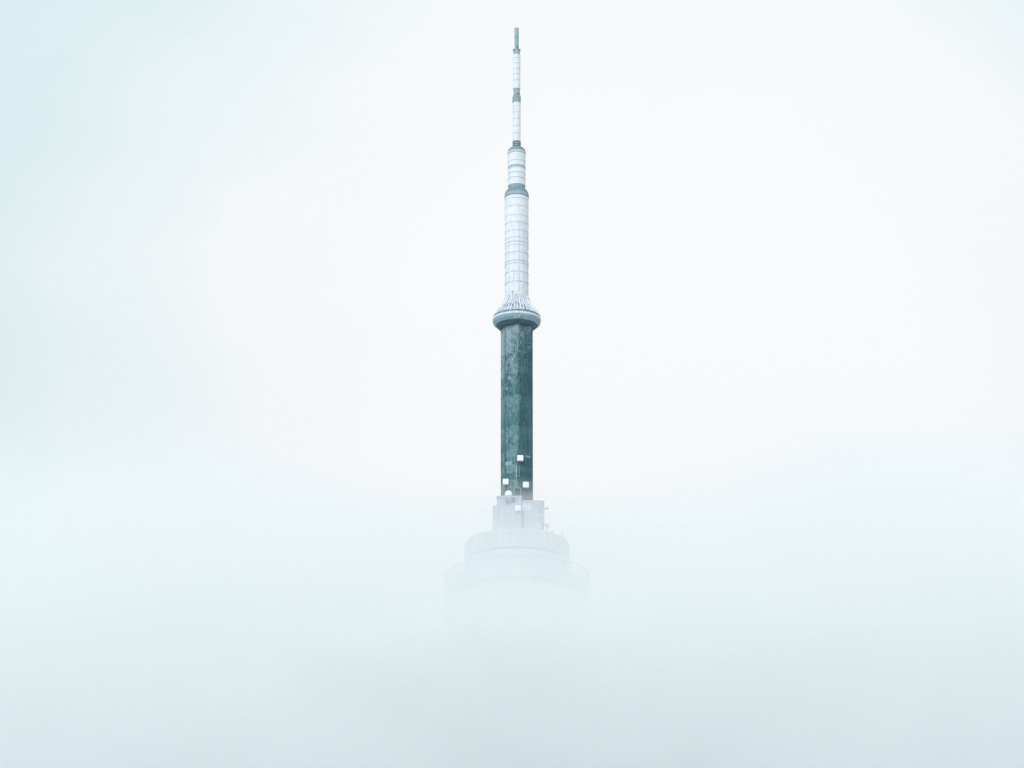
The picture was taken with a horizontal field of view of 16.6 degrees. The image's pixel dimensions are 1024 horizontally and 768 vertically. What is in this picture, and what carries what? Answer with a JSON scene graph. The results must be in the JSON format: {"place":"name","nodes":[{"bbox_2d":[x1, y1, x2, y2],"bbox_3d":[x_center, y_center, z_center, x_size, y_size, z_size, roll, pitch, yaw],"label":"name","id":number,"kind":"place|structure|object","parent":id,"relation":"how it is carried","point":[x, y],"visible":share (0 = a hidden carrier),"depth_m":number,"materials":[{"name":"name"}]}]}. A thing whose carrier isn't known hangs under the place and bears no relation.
{"place":"outdoors","nodes":[
{"label":"outdoors","id":0,"kind":"place"},
{"bbox_2d":[0,0,1023,767],"label":"sky","id":1,"kind":"structure","parent":0,"point":[252,252],"materials":[{"name":"white"}]},
{"bbox_3d":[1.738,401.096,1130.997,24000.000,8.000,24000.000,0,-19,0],"label":"ground","id":2,"kind":"structure","parent":0,"visible":0},
{"bbox_2d":[443,27,590,767],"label":"broadcast tower","id":3,"kind":"structure","parent":2,"relation":"on","point":[516,606],"depth_m":1233.16,"materials":[{"name":"concrete"}]},
{"bbox_2d":[503,479,508,484],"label":"antenna box","id":4,"kind":"object","parent":3,"relation":"attached to","point":[505,481],"visible":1,"depth_m":1253.58,"materials":[{"name":"white paint"}]},
{"bbox_2d":[505,490,511,495],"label":"radome dome","id":5,"kind":"structure","parent":3,"relation":"attached to","point":[508,493],"depth_m":1249.20,"materials":[{"name":"white paint"}]},
{"bbox_2d":[515,505,520,510],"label":"antenna box","id":6,"kind":"object","parent":3,"relation":"attached to","point":[517,507],"visible":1,"depth_m":1244.56,"materials":[{"name":"white paint"}]},
{"bbox_2d":[517,455,522,460],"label":"antenna box","id":7,"kind":"object","parent":3,"relation":"attached to","point":[519,457],"visible":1,"depth_m":1254.38,"materials":[{"name":"white paint"}]},
{"bbox_2d":[523,482,528,487],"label":"antenna box","id":8,"kind":"object","parent":3,"relation":"attached to","point":[525,484],"visible":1,"depth_m":1252.19,"materials":[{"name":"white paint"}]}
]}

